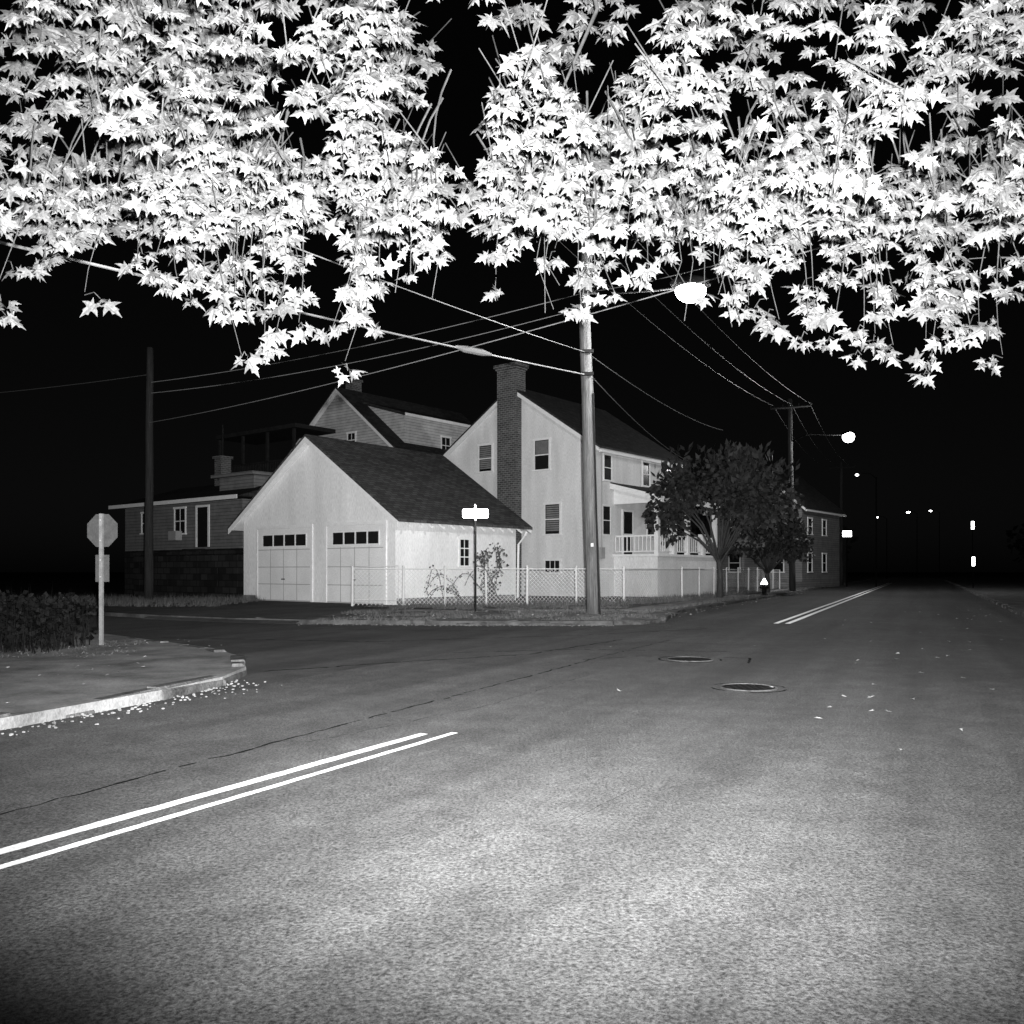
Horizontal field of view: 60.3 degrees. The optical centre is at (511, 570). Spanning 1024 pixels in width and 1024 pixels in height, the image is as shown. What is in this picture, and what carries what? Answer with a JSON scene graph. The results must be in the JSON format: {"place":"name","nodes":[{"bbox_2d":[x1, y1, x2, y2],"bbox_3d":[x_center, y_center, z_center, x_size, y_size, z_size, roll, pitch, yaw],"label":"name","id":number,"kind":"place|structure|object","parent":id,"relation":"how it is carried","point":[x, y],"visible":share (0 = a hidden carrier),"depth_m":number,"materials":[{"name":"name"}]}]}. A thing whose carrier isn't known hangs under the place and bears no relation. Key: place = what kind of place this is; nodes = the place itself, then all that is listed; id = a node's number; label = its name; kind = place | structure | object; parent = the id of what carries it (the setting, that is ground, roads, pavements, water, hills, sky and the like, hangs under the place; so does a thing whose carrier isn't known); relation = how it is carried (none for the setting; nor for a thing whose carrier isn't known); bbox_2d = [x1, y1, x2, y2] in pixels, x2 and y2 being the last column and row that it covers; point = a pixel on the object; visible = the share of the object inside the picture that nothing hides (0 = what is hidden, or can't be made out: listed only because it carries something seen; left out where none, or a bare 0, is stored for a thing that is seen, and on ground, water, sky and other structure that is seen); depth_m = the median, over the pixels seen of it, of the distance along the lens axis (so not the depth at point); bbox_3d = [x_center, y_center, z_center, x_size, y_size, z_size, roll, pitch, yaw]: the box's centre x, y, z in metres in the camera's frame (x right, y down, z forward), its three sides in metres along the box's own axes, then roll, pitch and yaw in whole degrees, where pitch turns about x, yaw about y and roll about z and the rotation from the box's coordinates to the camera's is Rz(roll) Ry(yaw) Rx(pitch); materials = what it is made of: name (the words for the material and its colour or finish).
{"place":"outdoors","nodes":[
{"label":"outdoors","id":0,"kind":"place"},
{"bbox_2d":[0,628,245,729],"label":"corner pavement","id":1,"kind":"structure","parent":0,"point":[57,689],"depth_m":9.88,"materials":[{"name":"concrete"}]},
{"bbox_2d":[0,585,97,653],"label":"hedge","id":2,"kind":"object","parent":1,"relation":"on","point":[10,640],"visible":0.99,"depth_m":12.83,"materials":[{"name":"grey plant"}]},
{"bbox_2d":[87,514,117,644],"bbox_3d":[-6.379,0.155,13.705,0.508,2.090,0.070,0,0,8],"label":"stop sign","id":3,"kind":"object","parent":1,"relation":"on","point":[102,531],"visible":1,"depth_m":13.71,"materials":[{"name":"metal"}]},
{"bbox_2d":[0,626,246,717],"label":"kerb","id":4,"kind":"structure","parent":1,"relation":"on","point":[171,692],"depth_m":9.05,"materials":[{"name":"concrete"}]},
{"bbox_2d":[0,0,1023,389],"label":"maple tree","id":5,"kind":"object","parent":1,"relation":"on","point":[194,180],"visible":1,"depth_m":5.47,"materials":[{"name":"white plant"}]},
{"bbox_2d":[66,600,383,618],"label":"driveway","id":6,"kind":"structure","parent":0,"point":[281,609],"depth_m":26.14,"materials":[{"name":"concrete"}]},
{"bbox_2d":[142,614,303,623],"bbox_3d":[-7.345,1.192,21.987,5.215,0.107,0.733,0,0,27],"label":"driveway apron","id":7,"kind":"object","parent":6,"relation":"on","point":[225,620],"visible":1,"depth_m":21.64,"materials":[{"name":"concrete"}]},
{"bbox_2d":[3,611,604,712],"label":"side street","id":8,"kind":"structure","parent":0,"point":[289,647],"depth_m":16.09,"materials":[{"name":"asphalt"}]},
{"bbox_2d":[0,574,901,657],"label":"lawn","id":9,"kind":"structure","parent":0,"point":[40,585],"depth_m":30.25,"materials":[{"name":"grey plant"}]},
{"bbox_2d":[144,347,153,601],"bbox_3d":[-13.595,-3.549,33.000,0.350,9.603,0.340,0,0,0],"label":"utility pole","id":10,"kind":"object","parent":9,"relation":"on","point":[148,536],"visible":0.97,"depth_m":32.88,"materials":[{"name":"grey wood"}]},
{"bbox_2d":[0,375,143,392],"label":"power line","id":11,"kind":"object","parent":10,"relation":"attached to","point":[71,384],"visible":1,"depth_m":33.59,"materials":[{"name":"rubber"}]},
{"bbox_2d":[154,309,578,392],"bbox_3d":[-5.825,-6.784,28.299,18.172,0.554,0.020,0,0,31],"label":"power line","id":12,"kind":"object","parent":10,"relation":"attached to","point":[371,358],"visible":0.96,"depth_m":27.38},
{"bbox_2d":[155,294,578,381],"bbox_3d":[-5.825,-7.205,28.299,18.172,0.511,0.020,0,0,31],"label":"power line","id":13,"kind":"object","parent":10,"relation":"attached to","point":[384,341],"visible":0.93,"depth_m":27.05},
{"bbox_2d":[150,210,944,422],"bbox_3d":[-3.901,-4.950,21.500,0.018,1.219,30.090,0,0,-40],"label":"power line","id":14,"kind":"object","parent":10,"relation":"attached to","point":[523,332],"visible":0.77,"depth_m":16.42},
{"bbox_2d":[133,550,243,597],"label":"stone wall","id":15,"kind":"structure","parent":9,"relation":"on","point":[197,574],"depth_m":39.61,"materials":[{"name":"stone"}]},
{"bbox_2d":[108,425,271,592],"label":"bungalow","id":16,"kind":"object","parent":9,"relation":"on","point":[197,519],"visible":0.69,"depth_m":42.98,"materials":[{"name":"painted wood siding"},{"name":"asphalt shingle"},{"name":"brick"}]},
{"bbox_2d":[173,506,186,534],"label":"window frame","id":17,"kind":"structure","parent":16,"relation":"in","point":[184,507],"depth_m":43.16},
{"bbox_2d":[175,509,184,532],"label":"window glass","id":18,"kind":"structure","parent":16,"relation":"in","point":[179,513],"depth_m":43.34,"materials":[{"name":"black"}]},
{"bbox_2d":[197,507,206,546],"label":"front door","id":19,"kind":"structure","parent":16,"relation":"in","point":[201,511],"depth_m":42.15,"materials":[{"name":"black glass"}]},
{"bbox_2d":[216,423,335,472],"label":"sleeping porch","id":20,"kind":"object","parent":9,"relation":"on","point":[293,432],"visible":0.3,"depth_m":49.91,"materials":[{"name":"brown wood"}]},
{"bbox_2d":[315,394,388,446],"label":"walls","id":21,"kind":"structure","parent":9,"relation":"on","point":[341,416],"depth_m":49.77,"materials":[{"name":"wood"}]},
{"bbox_2d":[312,392,336,425],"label":"soffit","id":22,"kind":"structure","parent":21,"relation":"attached to","point":[324,409],"depth_m":50.72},
{"bbox_2d":[296,388,392,446],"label":"rake trim","id":23,"kind":"structure","parent":21,"relation":"attached to","point":[358,413],"depth_m":49.06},
{"bbox_2d":[344,378,362,391],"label":"chimney","id":24,"kind":"object","parent":21,"relation":"on","point":[355,384],"visible":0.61,"depth_m":51.38,"materials":[{"name":"brick"}]},
{"bbox_2d":[284,387,471,458],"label":"roof","id":25,"kind":"structure","parent":21,"relation":"on","point":[353,398],"depth_m":50.02,"materials":[{"name":"concrete"}]},
{"bbox_2d":[361,401,471,424],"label":"dormer roof","id":26,"kind":"structure","parent":21,"relation":"attached to","point":[401,411],"depth_m":50.34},
{"bbox_2d":[405,412,470,427],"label":"dormer fascia","id":27,"kind":"structure","parent":26,"relation":"attached to","point":[436,419],"depth_m":49.66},
{"bbox_2d":[368,406,467,447],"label":"shed dormer","id":28,"kind":"object","parent":21,"relation":"attached to","point":[411,430],"visible":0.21,"depth_m":49.15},
{"bbox_2d":[227,434,532,604],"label":"garage","id":29,"kind":"structure","parent":9,"relation":"on","point":[316,518],"depth_m":32.45,"materials":[{"name":"concrete"}]},
{"bbox_2d":[258,527,309,600],"bbox_3d":[-8.670,-0.240,33.523,3.200,2.740,0.040,0,0,38],"label":"garage door","id":30,"kind":"structure","parent":29,"relation":"in","point":[303,556],"depth_m":33.47,"materials":[{"name":"paint"}]},
{"bbox_2d":[263,534,305,546],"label":"door windows","id":31,"kind":"structure","parent":29,"relation":"in","point":[300,538],"depth_m":33.41,"materials":[{"name":"black glass"}]},
{"bbox_2d":[327,524,383,602],"bbox_3d":[-5.524,-0.240,31.038,2.980,2.740,0.040,0,0,38],"label":"garage door","id":32,"kind":"structure","parent":29,"relation":"in","point":[363,556],"depth_m":30.99,"materials":[{"name":"paint"}]},
{"bbox_2d":[333,531,377,544],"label":"door windows","id":33,"kind":"structure","parent":29,"relation":"in","point":[349,537],"depth_m":31.02,"materials":[{"name":"black glass"}]},
{"bbox_2d":[457,537,472,566],"bbox_3d":[-1.739,-0.690,32.522,0.120,1.120,0.740,0,0,38],"label":"window frame","id":34,"kind":"structure","parent":29,"relation":"in","point":[459,538],"depth_m":32.51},
{"bbox_2d":[461,540,468,565],"bbox_3d":[-1.770,-0.675,32.546,0.022,0.950,0.500,0,0,38],"label":"window glass","id":35,"kind":"structure","parent":29,"relation":"in","point":[462,541],"depth_m":32.59,"materials":[{"name":"black"}]},
{"bbox_2d":[463,505,487,611],"bbox_3d":[-1.020,-0.315,24.600,0.570,3.030,0.478,0,0,-40],"label":"street name sign","id":36,"kind":"object","parent":9,"relation":"on","point":[475,513],"visible":0.89,"depth_m":24.59,"materials":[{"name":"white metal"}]},
{"bbox_2d":[494,362,528,595],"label":"chimney","id":37,"kind":"object","parent":9,"relation":"on","point":[510,379],"visible":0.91,"depth_m":41.51,"materials":[{"name":"brick"}]},
{"bbox_2d":[447,400,676,596],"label":"walls","id":38,"kind":"structure","parent":9,"relation":"on","point":[561,480],"depth_m":40.67,"materials":[{"name":"white paint"}]},
{"bbox_2d":[476,443,493,473],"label":"window frame","id":39,"kind":"object","parent":38,"relation":"attached to","point":[486,444],"visible":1,"depth_m":42.80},
{"bbox_2d":[479,445,490,471],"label":"window glass","id":40,"kind":"object","parent":39,"relation":"in","point":[489,469],"visible":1,"depth_m":43.01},
{"bbox_2d":[480,446,490,468],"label":"blind","id":41,"kind":"object","parent":39,"relation":"attached to","point":[488,465],"visible":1,"depth_m":42.93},
{"bbox_2d":[443,392,598,456],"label":"rake trim","id":42,"kind":"structure","parent":38,"relation":"attached to","point":[550,416],"depth_m":40.97,"materials":[{"name":"wood"}]},
{"bbox_2d":[599,449,682,467],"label":"gutter","id":43,"kind":"object","parent":42,"relation":"attached to","point":[629,456],"visible":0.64,"depth_m":40.60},
{"bbox_2d":[532,437,550,471],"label":"window frame","id":44,"kind":"object","parent":38,"relation":"attached to","point":[539,439],"visible":1,"depth_m":40.76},
{"bbox_2d":[535,440,547,469],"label":"window glass","id":45,"kind":"object","parent":44,"relation":"in","point":[541,461],"visible":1,"depth_m":40.84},
{"bbox_2d":[536,440,547,454],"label":"blind","id":46,"kind":"object","parent":44,"relation":"attached to","point":[542,448],"visible":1,"depth_m":40.83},
{"bbox_2d":[542,502,561,535],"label":"window frame","id":47,"kind":"object","parent":38,"relation":"attached to","point":[551,503],"visible":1,"depth_m":40.31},
{"bbox_2d":[545,504,558,533],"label":"window glass","id":48,"kind":"object","parent":47,"relation":"in","point":[551,532],"visible":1,"depth_m":40.48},
{"bbox_2d":[546,505,558,530],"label":"blind","id":49,"kind":"object","parent":47,"relation":"attached to","point":[550,526],"visible":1,"depth_m":40.44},
{"bbox_2d":[542,558,561,573],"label":"window frame","id":50,"kind":"object","parent":38,"relation":"attached to","point":[554,560],"visible":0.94,"depth_m":40.31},
{"bbox_2d":[545,561,558,571],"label":"window glass","id":51,"kind":"object","parent":50,"relation":"in","point":[549,564],"visible":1,"depth_m":40.48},
{"bbox_2d":[442,389,686,464],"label":"roof","id":52,"kind":"structure","parent":38,"relation":"on","point":[612,432],"depth_m":42.71,"materials":[{"name":"concrete"}]},
{"bbox_2d":[446,406,682,464],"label":"soffit","id":53,"kind":"structure","parent":38,"relation":"attached to","point":[488,415],"depth_m":43.20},
{"bbox_2d":[599,453,604,558],"bbox_3d":[3.982,-2.900,39.167,0.180,4.700,0.300,0,0,38],"label":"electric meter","id":54,"kind":"object","parent":38,"relation":"attached to","point":[601,552],"visible":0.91,"depth_m":39.14,"materials":[{"name":"metal"}]},
{"bbox_2d":[602,504,612,535],"bbox_3d":[4.268,-2.290,39.642,0.120,1.420,0.860,0,0,38],"label":"window frame","id":55,"kind":"object","parent":38,"relation":"attached to","point":[610,506],"visible":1,"depth_m":39.76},
{"bbox_2d":[603,506,609,533],"bbox_3d":[4.238,-2.275,39.666,0.022,1.250,0.620,0,0,38],"label":"window glass","id":56,"kind":"object","parent":55,"relation":"in","point":[606,516],"visible":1,"depth_m":39.67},
{"bbox_2d":[602,453,613,481],"bbox_3d":[4.324,-4.665,39.713,0.120,1.270,0.860,0,0,38],"label":"window frame","id":57,"kind":"object","parent":38,"relation":"attached to","point":[611,468],"visible":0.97,"depth_m":39.77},
{"bbox_2d":[604,455,610,479],"bbox_3d":[4.293,-4.650,39.737,0.023,1.100,0.620,0,0,38],"label":"window glass","id":58,"kind":"object","parent":57,"relation":"in","point":[607,471],"visible":1,"depth_m":39.73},
{"bbox_2d":[622,509,633,553],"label":"porch door frame","id":59,"kind":"object","parent":38,"relation":"attached to","point":[624,510],"visible":0.71,"depth_m":41.18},
{"bbox_2d":[624,512,631,553],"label":"porch door","id":60,"kind":"structure","parent":59,"relation":"in","point":[627,522],"depth_m":41.10,"materials":[{"name":"black glass"}]},
{"bbox_2d":[641,460,650,487],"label":"window frame","id":61,"kind":"object","parent":38,"relation":"attached to","point":[649,474],"visible":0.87,"depth_m":42.52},
{"bbox_2d":[643,462,648,485],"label":"window glass","id":62,"kind":"object","parent":61,"relation":"in","point":[646,471],"visible":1,"depth_m":42.49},
{"bbox_2d":[610,482,708,501],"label":"porch roof","id":63,"kind":"structure","parent":38,"relation":"attached to","point":[644,489],"depth_m":39.93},
{"bbox_2d":[610,483,719,508],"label":"porch fascia","id":64,"kind":"structure","parent":63,"relation":"attached to","point":[624,495],"depth_m":39.58,"materials":[{"name":"wood"}]},
{"bbox_2d":[351,565,779,605],"bbox_3d":[8.350,0.505,41.017,5.967,1.390,36.239,0,0,38],"label":"chain link fence","id":65,"kind":"object","parent":9,"relation":"on","point":[403,568],"visible":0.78,"depth_m":29.50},
{"bbox_2d":[424,565,500,602],"bbox_3d":[-1.635,0.452,29.197,2.566,1.347,0.360,0,0,0],"label":"climbing vine","id":66,"kind":"object","parent":65,"relation":"attached to","point":[452,591],"visible":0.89,"depth_m":29.19,"materials":[{"name":"grey plant"}]},
{"bbox_2d":[473,542,508,605],"bbox_3d":[-0.705,0.203,29.523,1.232,2.313,0.672,0,0,0],"label":"climbing vine","id":67,"kind":"object","parent":65,"relation":"attached to","point":[483,562],"visible":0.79,"depth_m":29.45,"materials":[{"name":"grey plant"}]},
{"bbox_2d":[545,214,711,613],"bbox_3d":[2.939,-4.150,23.066,4.560,10.809,0.778,0,0,29],"label":"utility pole","id":68,"kind":"object","parent":9,"relation":"on","point":[593,600],"visible":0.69,"depth_m":23.54,"materials":[{"name":"grey wood"}]},
{"bbox_2d":[0,241,583,374],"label":"power line","id":69,"kind":"object","parent":68,"relation":"attached to","point":[87,262],"visible":0.71,"depth_m":12.74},
{"bbox_2d":[456,345,491,355],"bbox_3d":[-0.777,-4.526,18.141,0.140,0.224,1.441,0,0,27],"label":"cable splice case","id":70,"kind":"object","parent":69,"relation":"attached to","point":[473,350],"visible":1,"depth_m":18.02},
{"bbox_2d":[287,244,584,351],"bbox_3d":[-0.451,-4.775,16.550,0.014,2.165,14.929,0,0,19],"label":"power line","id":71,"kind":"object","parent":68,"relation":"attached to","point":[427,297],"visible":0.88,"depth_m":14.08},
{"bbox_2d":[592,356,721,429],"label":"power line","id":72,"kind":"object","parent":68,"relation":"attached to","point":[649,395],"visible":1,"depth_m":30.13,"materials":[{"name":"rubber"}]},
{"bbox_2d":[559,241,770,404],"bbox_3d":[7.951,-9.098,37.050,0.014,0.620,29.748,0,0,28],"label":"power line","id":73,"kind":"object","parent":68,"relation":"attached to","point":[663,332],"visible":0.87,"depth_m":33.01,"materials":[{"name":"rubber"}]},
{"bbox_2d":[599,242,791,404],"bbox_3d":[8.851,-9.098,36.650,0.014,0.620,29.748,0,0,28],"label":"power line","id":74,"kind":"object","parent":68,"relation":"attached to","point":[693,332],"visible":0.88,"depth_m":32.65,"materials":[{"name":"rubber"}]},
{"bbox_2d":[590,195,932,291],"bbox_3d":[4.224,-6.550,18.300,0.016,1.817,11.538,0,0,-23],"label":"power line","id":75,"kind":"object","parent":68,"relation":"attached to","point":[693,270],"visible":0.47,"depth_m":19.41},
{"bbox_2d":[614,556,715,596],"bbox_3d":[7.352,0.275,41.794,2.247,1.850,5.900,0,0,38],"label":"porch base","id":76,"kind":"object","parent":9,"relation":"on","point":[632,563],"visible":0.71,"depth_m":39.80,"materials":[{"name":"white paint"}]},
{"bbox_2d":[613,554,713,557],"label":"porch floor","id":77,"kind":"structure","parent":76,"relation":"on","point":[669,555],"depth_m":39.78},
{"bbox_2d":[615,534,712,553],"bbox_3d":[7.844,-1.230,40.921,1.979,0.760,6.220,0,0,58],"label":"porch rail","id":78,"kind":"object","parent":77,"relation":"on","point":[638,536],"visible":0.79,"depth_m":39.74,"materials":[{"name":"wood"}]},
{"bbox_2d":[654,503,716,554],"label":"porch columns","id":79,"kind":"structure","parent":77,"relation":"on","point":[657,539],"depth_m":40.97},
{"bbox_2d":[669,532,705,554],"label":"porch piers","id":80,"kind":"structure","parent":77,"relation":"on","point":[702,550],"depth_m":42.10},
{"bbox_2d":[694,544,801,587],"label":"porch","id":81,"kind":"object","parent":9,"relation":"on","point":[786,584],"visible":0.29,"depth_m":62.24,"materials":[{"name":"wood"}]},
{"bbox_2d":[760,578,768,594],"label":"fire hydrant","id":82,"kind":"object","parent":9,"relation":"on","point":[764,586],"visible":0.92,"depth_m":41.51,"materials":[{"name":"metal"}]},
{"bbox_2d":[710,484,838,586],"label":"walls","id":83,"kind":"structure","parent":9,"relation":"on","point":[829,544],"depth_m":64.60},
{"bbox_2d":[730,554,738,571],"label":"window glass","id":84,"kind":"object","parent":83,"relation":"in","point":[734,564],"visible":0.71,"depth_m":65.12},
{"bbox_2d":[703,466,845,514],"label":"roof","id":85,"kind":"structure","parent":83,"relation":"on","point":[814,499],"depth_m":66.40,"materials":[{"name":"concrete"}]},
{"bbox_2d":[770,399,855,590],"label":"utility pole","id":86,"kind":"object","parent":9,"relation":"on","point":[848,436],"visible":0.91,"depth_m":49.87,"materials":[{"name":"grey wood"}]},
{"bbox_2d":[625,227,805,400],"bbox_3d":[9.751,-9.098,36.250,0.014,0.620,29.748,0,0,28],"label":"power line","id":87,"kind":"object","parent":86,"relation":"attached to","point":[711,320],"visible":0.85,"depth_m":31.58,"materials":[{"name":"rubber"}]},
{"bbox_2d":[829,462,855,583],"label":"utility pole","id":88,"kind":"object","parent":9,"relation":"on","point":[841,467],"visible":0.94,"depth_m":78.88,"materials":[{"name":"grey wood"}]},
{"bbox_2d":[0,574,1023,1023],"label":"road","id":89,"kind":"structure","parent":0,"point":[774,856],"depth_m":4.12,"materials":[{"name":"asphalt"}]},
{"bbox_2d":[1,624,613,735],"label":"fallen leaves","id":90,"kind":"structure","parent":89,"relation":"on","point":[83,714],"depth_m":8.37,"materials":[{"name":"leaf"}]},
{"bbox_2d":[0,629,750,820],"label":"road cracks","id":91,"kind":"object","parent":89,"relation":"on","point":[392,711],"visible":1,"depth_m":10.15,"materials":[{"name":"asphalt"}]},
{"bbox_2d":[0,583,890,868],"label":"line","id":92,"kind":"object","parent":89,"relation":"on","point":[94,825],"visible":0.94,"depth_m":4.79,"materials":[{"name":"paint"}]},
{"bbox_2d":[5,593,1000,749],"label":"fallen leaves","id":93,"kind":"object","parent":89,"relation":"on","point":[552,614],"visible":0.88,"depth_m":13.81,"materials":[{"name":"white plant"}]},
{"bbox_2d":[256,579,869,624],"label":"kerb","id":94,"kind":"structure","parent":89,"relation":"on","point":[417,622],"depth_m":20.46,"materials":[{"name":"concrete"}]},
{"bbox_2d":[658,656,721,662],"bbox_3d":[2.500,1.238,12.378,0.891,0.012,0.847,0,0,0],"label":"manhole cover","id":95,"kind":"object","parent":89,"relation":"on","point":[692,659],"visible":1,"depth_m":12.32,"materials":[{"name":"metal"}]},
{"bbox_2d":[711,683,785,692],"bbox_3d":[2.520,1.238,9.400,0.810,0.012,0.810,0,0,0],"label":"manhole cover","id":96,"kind":"object","parent":89,"relation":"on","point":[756,688],"visible":1,"depth_m":9.35,"materials":[{"name":"metal"}]},
{"bbox_2d":[843,531,851,586],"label":"road sign","id":97,"kind":"object","parent":89,"relation":"on","point":[846,534],"visible":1,"depth_m":69.99,"materials":[{"name":"metal"}]},
{"bbox_2d":[855,472,876,586],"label":"street lamp","id":98,"kind":"object","parent":89,"relation":"on","point":[875,526],"visible":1,"depth_m":68.97,"materials":[{"name":"metal"}]},
{"bbox_2d":[0,572,1023,574],"bbox_3d":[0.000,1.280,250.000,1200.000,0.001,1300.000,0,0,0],"label":"ground","id":99,"kind":"structure","parent":0,"point":[902,573],"depth_m":448.41,"materials":[{"name":"black soil"}]},
{"bbox_2d":[932,574,1023,616],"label":"verge","id":100,"kind":"structure","parent":99,"relation":"on","point":[1008,589],"depth_m":69.85,"materials":[{"name":"black plant"}]},
{"bbox_2d":[677,497,1023,561],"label":"distant trees","id":101,"kind":"object","parent":100,"relation":"on","point":[1019,542],"visible":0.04,"depth_m":157.67,"materials":[{"name":"black plant"}]},
{"bbox_2d":[944,579,1023,614],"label":"kerb","id":102,"kind":"structure","parent":100,"relation":"on","point":[993,602],"depth_m":36.13,"materials":[{"name":"concrete"}]},
{"bbox_2d":[0,0,1023,571],"label":"sky","id":103,"kind":"structure","parent":0,"point":[70,453],"materials":[{"name":"black"}]},
{"bbox_2d":[354,587,801,610],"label":"sidewalk","id":104,"kind":"structure","parent":0,"point":[651,607],"depth_m":26.89,"materials":[{"name":"concrete"}]},
{"bbox_2d":[641,438,804,596],"bbox_3d":[9.059,-2.235,38.074,6.704,6.782,6.220,0,0,0],"label":"street tree","id":105,"kind":"object","parent":104,"relation":"on","point":[742,486],"visible":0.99,"depth_m":37.35,"materials":[{"name":"grey plant"}]},
{"bbox_2d":[728,506,815,591],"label":"street tree","id":106,"kind":"object","parent":104,"relation":"on","point":[790,545],"visible":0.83,"depth_m":45.82,"materials":[{"name":"grey plant"}]},
{"bbox_2d":[839,531,845,582],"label":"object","id":107,"kind":"structure","parent":0,"point":[844,559],"depth_m":86.46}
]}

